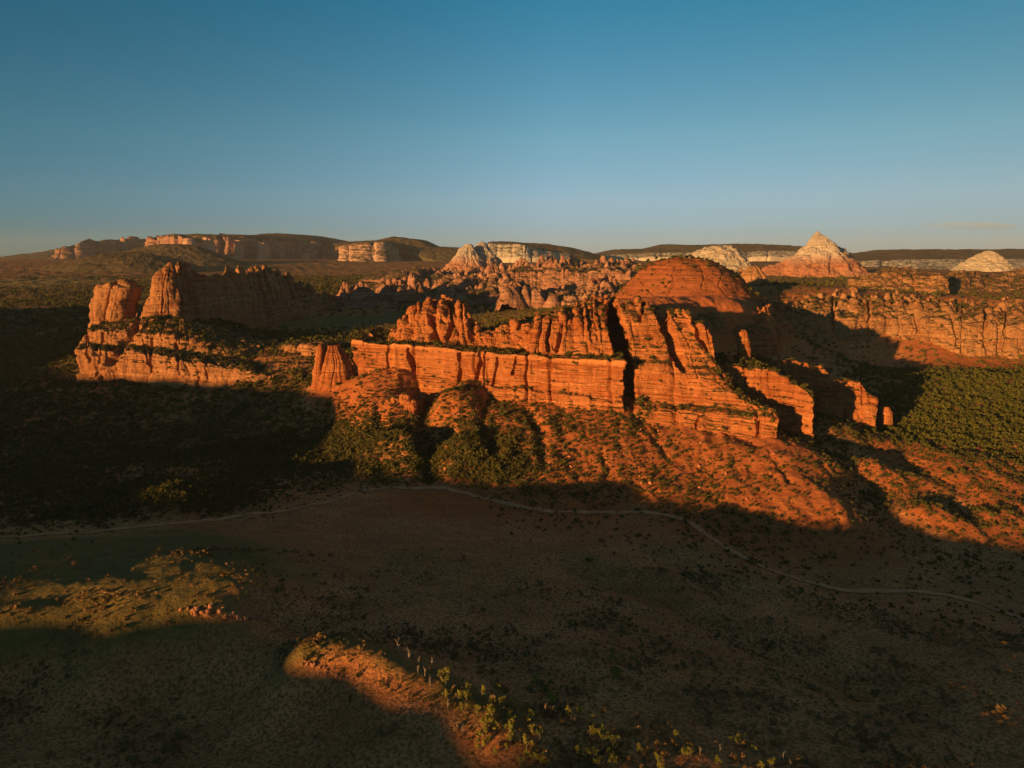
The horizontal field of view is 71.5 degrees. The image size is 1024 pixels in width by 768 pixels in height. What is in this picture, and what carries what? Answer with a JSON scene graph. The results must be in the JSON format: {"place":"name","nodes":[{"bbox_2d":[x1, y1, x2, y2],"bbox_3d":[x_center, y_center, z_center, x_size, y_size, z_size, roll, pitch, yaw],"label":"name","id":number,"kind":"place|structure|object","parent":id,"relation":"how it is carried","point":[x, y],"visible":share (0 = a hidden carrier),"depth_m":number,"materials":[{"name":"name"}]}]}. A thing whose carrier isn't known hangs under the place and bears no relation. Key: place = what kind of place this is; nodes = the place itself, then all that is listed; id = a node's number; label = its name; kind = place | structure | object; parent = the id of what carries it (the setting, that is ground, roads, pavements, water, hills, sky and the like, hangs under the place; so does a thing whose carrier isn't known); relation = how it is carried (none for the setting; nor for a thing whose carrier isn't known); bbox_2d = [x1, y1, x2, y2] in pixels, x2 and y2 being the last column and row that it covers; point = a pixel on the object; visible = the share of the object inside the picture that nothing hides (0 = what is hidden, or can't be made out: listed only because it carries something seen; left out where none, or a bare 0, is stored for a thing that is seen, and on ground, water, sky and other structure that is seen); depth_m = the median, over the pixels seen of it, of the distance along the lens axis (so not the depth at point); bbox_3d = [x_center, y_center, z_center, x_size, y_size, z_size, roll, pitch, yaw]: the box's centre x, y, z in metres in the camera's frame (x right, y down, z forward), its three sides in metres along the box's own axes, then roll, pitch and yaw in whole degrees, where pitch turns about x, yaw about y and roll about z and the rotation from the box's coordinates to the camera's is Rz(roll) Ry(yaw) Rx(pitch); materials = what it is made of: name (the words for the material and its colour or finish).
{"place":"outdoors","nodes":[
{"label":"outdoors","id":0,"kind":"place"},
{"bbox_2d":[0,249,54,257],"bbox_3d":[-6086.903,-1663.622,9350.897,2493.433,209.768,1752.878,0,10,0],"label":"hill","id":1,"kind":"structure","parent":0,"point":[47,254],"depth_m":9013.44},
{"bbox_2d":[49,236,145,258],"bbox_3d":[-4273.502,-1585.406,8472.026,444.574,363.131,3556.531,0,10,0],"label":"mesa","id":2,"kind":"structure","parent":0,"point":[85,248],"depth_m":7276.63,"materials":[{"name":"stone"}]},
{"bbox_2d":[35,252,208,273],"bbox_3d":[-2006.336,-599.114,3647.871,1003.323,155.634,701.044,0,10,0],"label":"hill","id":3,"kind":"structure","parent":0,"point":[125,262],"depth_m":3460.97,"materials":[{"name":"soil"}]},
{"bbox_2d":[123,244,257,265],"bbox_3d":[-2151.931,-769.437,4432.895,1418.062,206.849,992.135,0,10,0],"label":"hill","id":4,"kind":"structure","parent":0,"point":[198,256],"depth_m":4284.30,"materials":[{"name":"soil"}]},
{"bbox_2d":[144,233,348,259],"bbox_3d":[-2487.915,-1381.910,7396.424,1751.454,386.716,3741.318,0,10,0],"label":"mesa","id":5,"kind":"structure","parent":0,"point":[271,246],"depth_m":6218.57,"materials":[{"name":"brown stone"}]},
{"bbox_2d":[335,236,460,261],"bbox_3d":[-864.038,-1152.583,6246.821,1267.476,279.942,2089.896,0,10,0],"label":"mesa","id":6,"kind":"structure","parent":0,"point":[393,248],"depth_m":5656.53,"materials":[{"name":"brown stone"}]},
{"bbox_2d":[0,258,1023,767],"bbox_3d":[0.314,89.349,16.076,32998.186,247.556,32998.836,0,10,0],"label":"ground","id":7,"kind":"structure","parent":0,"point":[372,526],"depth_m":380.38,"materials":[{"name":"soil"}]},
{"bbox_2d":[74,314,283,392],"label":"rock terrace","id":8,"kind":"object","parent":7,"relation":"on","point":[107,365],"visible":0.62,"depth_m":943.50,"materials":[{"name":"orange stone"}]},
{"bbox_2d":[88,279,141,327],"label":"sandstone butte","id":9,"kind":"object","parent":8,"relation":"on","point":[115,301],"visible":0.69,"depth_m":1029.32,"materials":[{"name":"stone"}]},
{"bbox_2d":[140,262,192,319],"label":"sandstone butte","id":10,"kind":"object","parent":8,"relation":"on","point":[166,297],"visible":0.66,"depth_m":1040.21,"materials":[{"name":"stone"}]},
{"bbox_2d":[175,261,335,328],"bbox_3d":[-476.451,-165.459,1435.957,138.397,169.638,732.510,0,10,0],"label":"rock wall","id":11,"kind":"structure","parent":7,"relation":"on","point":[257,296],"depth_m":1273.19,"materials":[{"name":"orange stone"}]},
{"bbox_2d":[255,341,329,355],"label":"rock ledge","id":12,"kind":"object","parent":7,"relation":"on","point":[305,348],"visible":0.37,"depth_m":962.89,"materials":[{"name":"orange stone"}]},
{"bbox_2d":[311,343,354,391],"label":"rock pinnacle","id":13,"kind":"object","parent":7,"relation":"on","point":[333,365],"visible":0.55,"depth_m":807.52,"materials":[{"name":"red stone"}]},
{"bbox_2d":[330,280,399,308],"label":"hoodoo group","id":14,"kind":"object","parent":7,"relation":"on","point":[359,295],"visible":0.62,"depth_m":1713.62},
{"bbox_2d":[370,273,432,301],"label":"hoodoo group","id":15,"kind":"object","parent":7,"relation":"on","point":[411,288],"visible":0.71,"depth_m":1873.82},
{"bbox_2d":[385,392,424,416],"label":"rock outcrop","id":16,"kind":"object","parent":7,"relation":"on","point":[409,402],"visible":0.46,"depth_m":734.18,"materials":[{"name":"orange stone"}]},
{"bbox_2d":[361,262,511,283],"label":"hoodoo group","id":17,"kind":"object","parent":7,"relation":"on","point":[424,273],"visible":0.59,"depth_m":2649.14},
{"bbox_2d":[437,669,444,676],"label":"oak tree","id":18,"kind":"object","parent":7,"relation":"on","point":[442,672],"visible":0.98,"depth_m":269.30,"materials":[{"name":"green plant"}]},
{"bbox_2d":[441,689,448,696],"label":"oak tree","id":19,"kind":"object","parent":7,"relation":"on","point":[446,692],"visible":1,"depth_m":257.94,"materials":[{"name":"green plant"}]},
{"bbox_2d":[441,674,449,683],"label":"oak tree","id":20,"kind":"object","parent":7,"relation":"on","point":[446,678],"visible":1,"depth_m":266.15,"materials":[{"name":"green plant"}]},
{"bbox_2d":[444,666,450,673],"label":"oak tree","id":21,"kind":"object","parent":7,"relation":"on","point":[447,669],"visible":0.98,"depth_m":273.60,"materials":[{"name":"green plant"}]},
{"bbox_2d":[454,689,461,700],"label":"oak tree","id":22,"kind":"object","parent":7,"relation":"on","point":[459,693],"visible":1,"depth_m":258.00,"materials":[{"name":"green plant"}]},
{"bbox_2d":[463,690,471,700],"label":"oak tree","id":23,"kind":"object","parent":7,"relation":"on","point":[466,694],"visible":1,"depth_m":257.35,"materials":[{"name":"green plant"}]},
{"bbox_2d":[465,682,471,692],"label":"oak tree","id":24,"kind":"object","parent":7,"relation":"on","point":[467,686],"visible":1,"depth_m":262.63,"materials":[{"name":"green plant"}]},
{"bbox_2d":[412,275,529,305],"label":"hoodoo group","id":25,"kind":"object","parent":7,"relation":"on","point":[488,292],"visible":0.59,"depth_m":1763.85},
{"bbox_2d":[432,270,509,289],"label":"hoodoo group","id":26,"kind":"object","parent":7,"relation":"on","point":[458,280],"visible":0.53,"depth_m":2186.36},
{"bbox_2d":[443,242,507,271],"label":"pale peak","id":27,"kind":"structure","parent":7,"relation":"on","point":[480,254],"depth_m":3181.86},
{"bbox_2d":[80,295,876,437],"bbox_3d":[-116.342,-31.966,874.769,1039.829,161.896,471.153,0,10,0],"label":"ledge scrub","id":28,"kind":"object","parent":7,"relation":"on","point":[640,399],"visible":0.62,"depth_m":805.95,"materials":[{"name":"green plant"}]},
{"bbox_2d":[474,738,485,750],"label":"oak tree","id":29,"kind":"object","parent":7,"relation":"on","point":[478,744],"visible":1,"depth_m":236.20,"materials":[{"name":"green plant"}]},
{"bbox_2d":[477,725,487,737],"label":"oak tree","id":30,"kind":"object","parent":7,"relation":"on","point":[485,729],"visible":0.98,"depth_m":239.88,"materials":[{"name":"green plant"}]},
{"bbox_2d":[479,685,485,693],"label":"oak tree","id":31,"kind":"object","parent":7,"relation":"on","point":[483,690],"visible":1,"depth_m":261.48,"materials":[{"name":"green plant"}]},
{"bbox_2d":[480,714,490,727],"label":"oak tree","id":32,"kind":"object","parent":7,"relation":"on","point":[483,720],"visible":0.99,"depth_m":243.04,"materials":[{"name":"green plant"}]},
{"bbox_2d":[485,717,492,729],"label":"oak tree","id":33,"kind":"object","parent":7,"relation":"on","point":[490,722],"visible":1,"depth_m":242.94,"materials":[{"name":"green plant"}]},
{"bbox_2d":[486,706,495,715],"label":"oak tree","id":34,"kind":"object","parent":7,"relation":"on","point":[489,710],"visible":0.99,"depth_m":248.17,"materials":[{"name":"green plant"}]},
{"bbox_2d":[494,683,500,691],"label":"oak tree","id":35,"kind":"object","parent":7,"relation":"on","point":[498,686],"visible":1,"depth_m":269.75,"materials":[{"name":"green plant"}]},
{"bbox_2d":[498,695,505,705],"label":"oak tree","id":36,"kind":"object","parent":7,"relation":"on","point":[501,700],"visible":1,"depth_m":255.97,"materials":[{"name":"green plant"}]},
{"bbox_2d":[504,720,514,731],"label":"oak tree","id":37,"kind":"object","parent":7,"relation":"on","point":[510,726],"visible":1,"depth_m":242.09,"materials":[{"name":"green plant"}]},
{"bbox_2d":[506,731,513,744],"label":"oak tree","id":38,"kind":"object","parent":7,"relation":"on","point":[510,738],"visible":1,"depth_m":239.39,"materials":[{"name":"green plant"}]},
{"bbox_2d":[507,714,515,721],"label":"oak tree","id":39,"kind":"object","parent":7,"relation":"on","point":[511,717],"visible":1,"depth_m":247.21,"materials":[{"name":"green plant"}]},
{"bbox_2d":[0,369,1023,636],"bbox_3d":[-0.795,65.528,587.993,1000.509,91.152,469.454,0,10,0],"label":"scrub","id":40,"kind":"object","parent":7,"relation":"on","point":[106,495],"visible":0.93,"depth_m":636.68,"materials":[{"name":"green plant"}]},
{"bbox_2d":[0,290,1023,466],"bbox_3d":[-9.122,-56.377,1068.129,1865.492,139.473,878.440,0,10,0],"label":"woodland","id":41,"kind":"object","parent":7,"relation":"on","point":[79,439],"visible":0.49,"depth_m":871.89,"materials":[{"name":"green plant"}]},
{"bbox_2d":[0,545,1023,767],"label":"sagebrush","id":42,"kind":"object","parent":7,"relation":"on","point":[454,655],"visible":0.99,"depth_m":307.55,"materials":[{"name":"green plant"}]},
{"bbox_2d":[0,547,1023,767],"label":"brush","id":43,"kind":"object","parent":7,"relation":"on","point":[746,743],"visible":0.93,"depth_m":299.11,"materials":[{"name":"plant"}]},
{"bbox_2d":[0,272,1023,339],"bbox_3d":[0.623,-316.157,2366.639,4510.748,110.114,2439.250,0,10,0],"label":"woodland","id":44,"kind":"object","parent":7,"relation":"on","point":[80,306],"visible":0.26,"depth_m":1820.66,"materials":[{"name":"green plant"}]},
{"bbox_2d":[516,756,523,765],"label":"oak tree","id":45,"kind":"object","parent":7,"relation":"on","point":[520,759],"visible":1,"depth_m":232.87,"materials":[{"name":"green plant"}]},
{"bbox_2d":[524,749,530,757],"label":"oak tree","id":46,"kind":"object","parent":7,"relation":"on","point":[526,753],"visible":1,"depth_m":235.41,"materials":[{"name":"green plant"}]},
{"bbox_2d":[523,733,532,748],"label":"oak tree","id":47,"kind":"object","parent":7,"relation":"on","point":[525,738],"visible":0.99,"depth_m":238.99,"materials":[{"name":"green plant"}]},
{"bbox_2d":[526,709,533,721],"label":"oak tree","id":48,"kind":"object","parent":7,"relation":"on","point":[531,713],"visible":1,"depth_m":249.81,"materials":[{"name":"green plant"}]},
{"bbox_2d":[527,723,534,731],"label":"oak tree","id":49,"kind":"object","parent":7,"relation":"on","point":[530,727],"visible":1,"depth_m":245.63,"materials":[{"name":"green plant"}]},
{"bbox_2d":[529,751,537,760],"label":"oak tree","id":50,"kind":"object","parent":7,"relation":"on","point":[534,754],"visible":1,"depth_m":235.33,"materials":[{"name":"green plant"}]},
{"bbox_2d":[532,675,540,684],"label":"oak tree","id":51,"kind":"object","parent":7,"relation":"on","point":[537,679],"visible":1,"depth_m":282.41,"materials":[{"name":"green plant"}]},
{"bbox_2d":[535,727,543,738],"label":"oak tree","id":52,"kind":"object","parent":7,"relation":"on","point":[539,730],"visible":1,"depth_m":244.60,"materials":[{"name":"green plant"}]},
{"bbox_2d":[537,753,544,763],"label":"oak tree","id":53,"kind":"object","parent":7,"relation":"on","point":[541,760],"visible":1,"depth_m":234.39,"materials":[{"name":"green plant"}]},
{"bbox_2d":[542,685,549,694],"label":"oak tree","id":54,"kind":"object","parent":7,"relation":"on","point":[544,688],"visible":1,"depth_m":273.67,"materials":[{"name":"green plant"}]},
{"bbox_2d":[506,253,590,276],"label":"hoodoo group","id":55,"kind":"object","parent":7,"relation":"on","point":[541,264],"visible":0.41,"depth_m":2286.81},
{"bbox_2d":[546,692,556,702],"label":"oak tree","id":56,"kind":"object","parent":7,"relation":"on","point":[552,697],"visible":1,"depth_m":265.91,"materials":[{"name":"green plant"}]},
{"bbox_2d":[491,281,617,311],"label":"hoodoo group","id":57,"kind":"object","parent":7,"relation":"on","point":[515,295],"visible":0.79,"depth_m":1560.60},
{"bbox_2d":[350,294,779,439],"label":"sandstone cliff","id":58,"kind":"structure","parent":7,"relation":"on","point":[430,319],"depth_m":761.95,"materials":[{"name":"stone"}]},
{"bbox_2d":[565,705,571,715],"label":"oak tree","id":59,"kind":"object","parent":7,"relation":"on","point":[567,708],"visible":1,"depth_m":258.99,"materials":[{"name":"green plant"}]},
{"bbox_2d":[510,267,630,290],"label":"banded cliff","id":60,"kind":"structure","parent":7,"relation":"on","point":[553,278],"depth_m":2036.33,"materials":[{"name":"stone"}]},
{"bbox_2d":[575,744,579,755],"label":"oak tree","id":61,"kind":"object","parent":7,"relation":"on","point":[577,749],"visible":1,"depth_m":241.08,"materials":[{"name":"green plant"}]},
{"bbox_2d":[576,704,583,713],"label":"oak tree","id":62,"kind":"object","parent":7,"relation":"on","point":[579,709],"visible":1,"depth_m":261.09,"materials":[{"name":"green plant"}]},
{"bbox_2d":[589,724,595,735],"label":"oak tree","id":63,"kind":"object","parent":7,"relation":"on","point":[592,728],"visible":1,"depth_m":249.95,"materials":[{"name":"green plant"}]},
{"bbox_2d":[588,746,598,758],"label":"oak tree","id":64,"kind":"object","parent":7,"relation":"on","point":[594,751],"visible":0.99,"depth_m":239.64,"materials":[{"name":"green plant"}]},
{"bbox_2d":[593,755,601,767],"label":"oak tree","id":65,"kind":"object","parent":7,"relation":"on","point":[598,760],"visible":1,"depth_m":235.03,"materials":[{"name":"green plant"}]},
{"bbox_2d":[595,725,602,737],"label":"oak tree","id":66,"kind":"object","parent":7,"relation":"on","point":[598,731],"visible":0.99,"depth_m":249.33,"materials":[{"name":"green plant"}]},
{"bbox_2d":[576,273,627,292],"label":"hoodoo group","id":67,"kind":"object","parent":7,"relation":"on","point":[608,282],"visible":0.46,"depth_m":1748.90},
{"bbox_2d":[600,732,609,742],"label":"oak tree","id":68,"kind":"object","parent":7,"relation":"on","point":[605,739],"visible":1,"depth_m":246.42,"materials":[{"name":"green plant"}]},
{"bbox_2d":[606,747,614,756],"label":"oak tree","id":69,"kind":"object","parent":7,"relation":"on","point":[609,752],"visible":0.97,"depth_m":240.19,"materials":[{"name":"green plant"}]},
{"bbox_2d":[608,753,616,767],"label":"oak tree","id":70,"kind":"object","parent":7,"relation":"on","point":[612,762],"visible":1,"depth_m":235.95,"materials":[{"name":"green plant"}]},
{"bbox_2d":[204,254,1023,355],"bbox_3d":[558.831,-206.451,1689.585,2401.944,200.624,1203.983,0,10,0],"label":"rim scrub","id":71,"kind":"object","parent":7,"relation":"on","point":[242,327],"visible":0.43,"depth_m":1281.24,"materials":[{"name":"green plant"}]},
{"bbox_2d":[608,734,619,747],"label":"oak tree","id":72,"kind":"object","parent":7,"relation":"on","point":[613,738],"visible":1,"depth_m":245.21,"materials":[{"name":"green plant"}]},
{"bbox_2d":[586,255,642,277],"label":"hoodoo group","id":73,"kind":"object","parent":7,"relation":"on","point":[626,263],"visible":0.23,"depth_m":2229.50},
{"bbox_2d":[613,671,622,679],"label":"oak tree","id":74,"kind":"object","parent":7,"relation":"on","point":[616,675],"visible":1,"depth_m":287.53,"materials":[{"name":"green plant"}]},
{"bbox_2d":[636,742,643,751],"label":"oak tree","id":75,"kind":"object","parent":7,"relation":"on","point":[638,748],"visible":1,"depth_m":243.42,"materials":[{"name":"green plant"}]},
{"bbox_2d":[657,760,663,767],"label":"oak tree","id":76,"kind":"object","parent":7,"relation":"on","point":[659,763],"visible":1,"depth_m":233.62,"materials":[{"name":"green plant"}]},
{"bbox_2d":[681,746,688,756],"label":"oak tree","id":77,"kind":"object","parent":7,"relation":"on","point":[683,749],"visible":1,"depth_m":241.11,"materials":[{"name":"green plant"}]},
{"bbox_2d":[686,746,694,756],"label":"oak tree","id":78,"kind":"object","parent":7,"relation":"on","point":[688,751],"visible":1,"depth_m":241.34,"materials":[{"name":"green plant"}]},
{"bbox_2d":[615,257,774,310],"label":"rock dome","id":79,"kind":"object","parent":7,"relation":"on","point":[689,284],"visible":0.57,"depth_m":1241.05,"materials":[{"name":"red stone"}]},
{"bbox_2d":[715,755,721,763],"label":"oak tree","id":80,"kind":"object","parent":7,"relation":"on","point":[717,759],"visible":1,"depth_m":236.45,"materials":[{"name":"green plant"}]},
{"bbox_2d":[689,245,752,271],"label":"pale peak","id":81,"kind":"structure","parent":7,"relation":"on","point":[730,257],"depth_m":3152.59,"materials":[{"name":"beige stone"}]},
{"bbox_2d":[696,302,779,341],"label":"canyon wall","id":82,"kind":"structure","parent":7,"relation":"on","point":[715,321],"depth_m":990.12,"materials":[{"name":"orange stone"}]},
{"bbox_2d":[735,735,742,745],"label":"oak tree","id":83,"kind":"object","parent":7,"relation":"on","point":[736,737],"visible":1,"depth_m":249.25,"materials":[{"name":"green plant"}]},
{"bbox_2d":[737,733,745,741],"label":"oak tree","id":84,"kind":"object","parent":7,"relation":"on","point":[740,738],"visible":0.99,"depth_m":251.56,"materials":[{"name":"green plant"}]},
{"bbox_2d":[736,329,751,358],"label":"rock pinnacle","id":85,"kind":"object","parent":7,"relation":"on","point":[744,347],"visible":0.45,"depth_m":800.92,"materials":[{"name":"orange stone"}]},
{"bbox_2d":[740,266,769,284],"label":"rock dome","id":86,"kind":"object","parent":7,"relation":"on","point":[752,275],"visible":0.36,"depth_m":1675.35,"materials":[{"name":"orange stone"}]},
{"bbox_2d":[715,354,814,442],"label":"rock fin","id":87,"kind":"object","parent":7,"relation":"on","point":[797,401],"visible":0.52,"depth_m":718.17,"materials":[{"name":"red stone"}]},
{"bbox_2d":[733,304,800,356],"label":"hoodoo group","id":88,"kind":"object","parent":7,"relation":"on","point":[768,330],"visible":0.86,"depth_m":1010.64,"materials":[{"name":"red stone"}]},
{"bbox_2d":[766,757,774,767],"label":"oak tree","id":89,"kind":"object","parent":7,"relation":"on","point":[771,761],"visible":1,"depth_m":235.32,"materials":[{"name":"green plant"}]},
{"bbox_2d":[761,231,867,277],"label":"pale peak","id":90,"kind":"structure","parent":7,"relation":"on","point":[819,255],"depth_m":2933.34,"materials":[{"name":"stone"}]},
{"bbox_2d":[751,354,878,427],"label":"rock fin","id":91,"kind":"object","parent":7,"relation":"on","point":[862,409],"visible":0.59,"depth_m":795.50,"materials":[{"name":"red stone"}]},
{"bbox_2d":[783,286,907,321],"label":"hoodoo group","id":92,"kind":"object","parent":7,"relation":"on","point":[855,309],"visible":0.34,"depth_m":1328.84,"materials":[{"name":"orange stone"}]},
{"bbox_2d":[729,333,1023,462],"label":"grove","id":93,"kind":"object","parent":7,"relation":"on","point":[973,416],"visible":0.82,"depth_m":871.68,"materials":[{"name":"green plant"}]},
{"bbox_2d":[879,406,892,425],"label":"boulder","id":94,"kind":"object","parent":7,"relation":"on","point":[886,417],"visible":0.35,"depth_m":787.42,"materials":[{"name":"stone"}]},
{"bbox_2d":[770,293,1023,358],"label":"canyon wall","id":95,"kind":"structure","parent":7,"relation":"on","point":[1007,343],"depth_m":1268.29,"materials":[{"name":"orange stone"}]},
{"bbox_2d":[904,294,1023,338],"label":"hoodoo group","id":96,"kind":"object","parent":95,"relation":"on","point":[915,308],"visible":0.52,"depth_m":1290.19,"materials":[{"name":"orange stone"}]},
{"bbox_2d":[847,266,949,293],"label":"cliff","id":97,"kind":"structure","parent":7,"relation":"on","point":[915,281],"depth_m":1859.79,"materials":[{"name":"orange stone"}]},
{"bbox_2d":[950,251,1015,271],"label":"pale peak","id":98,"kind":"structure","parent":7,"relation":"on","point":[988,261],"depth_m":3679.91,"materials":[{"name":"beige stone"}]},
{"bbox_2d":[948,269,1023,293],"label":"cliff","id":99,"kind":"structure","parent":7,"relation":"on","point":[985,284],"depth_m":2007.31,"materials":[{"name":"orange stone"}]},
{"bbox_2d":[0,486,1023,619],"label":"dirt road","id":100,"kind":"structure","parent":0,"point":[699,528],"depth_m":509.58,"materials":[{"name":"soil"}]},
{"bbox_2d":[0,0,1023,256],"label":"sky","id":101,"kind":"structure","parent":0,"point":[593,126],"materials":[{"name":"blue"}]},
{"bbox_2d":[488,241,600,262],"bbox_3d":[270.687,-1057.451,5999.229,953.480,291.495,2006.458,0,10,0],"label":"mesa","id":102,"kind":"structure","parent":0,"point":[508,252],"depth_m":5242.16,"materials":[{"name":"stone"}]},
{"bbox_2d":[594,244,849,261],"bbox_3d":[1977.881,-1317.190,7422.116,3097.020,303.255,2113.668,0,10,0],"label":"mesa","id":103,"kind":"structure","parent":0,"point":[765,252],"depth_m":6859.85,"materials":[{"name":"stone"}]},
{"bbox_2d":[849,248,1023,269],"bbox_3d":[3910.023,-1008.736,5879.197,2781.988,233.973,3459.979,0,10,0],"label":"mesa","id":104,"kind":"structure","parent":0,"point":[938,259],"depth_m":5771.27,"materials":[{"name":"stone"}]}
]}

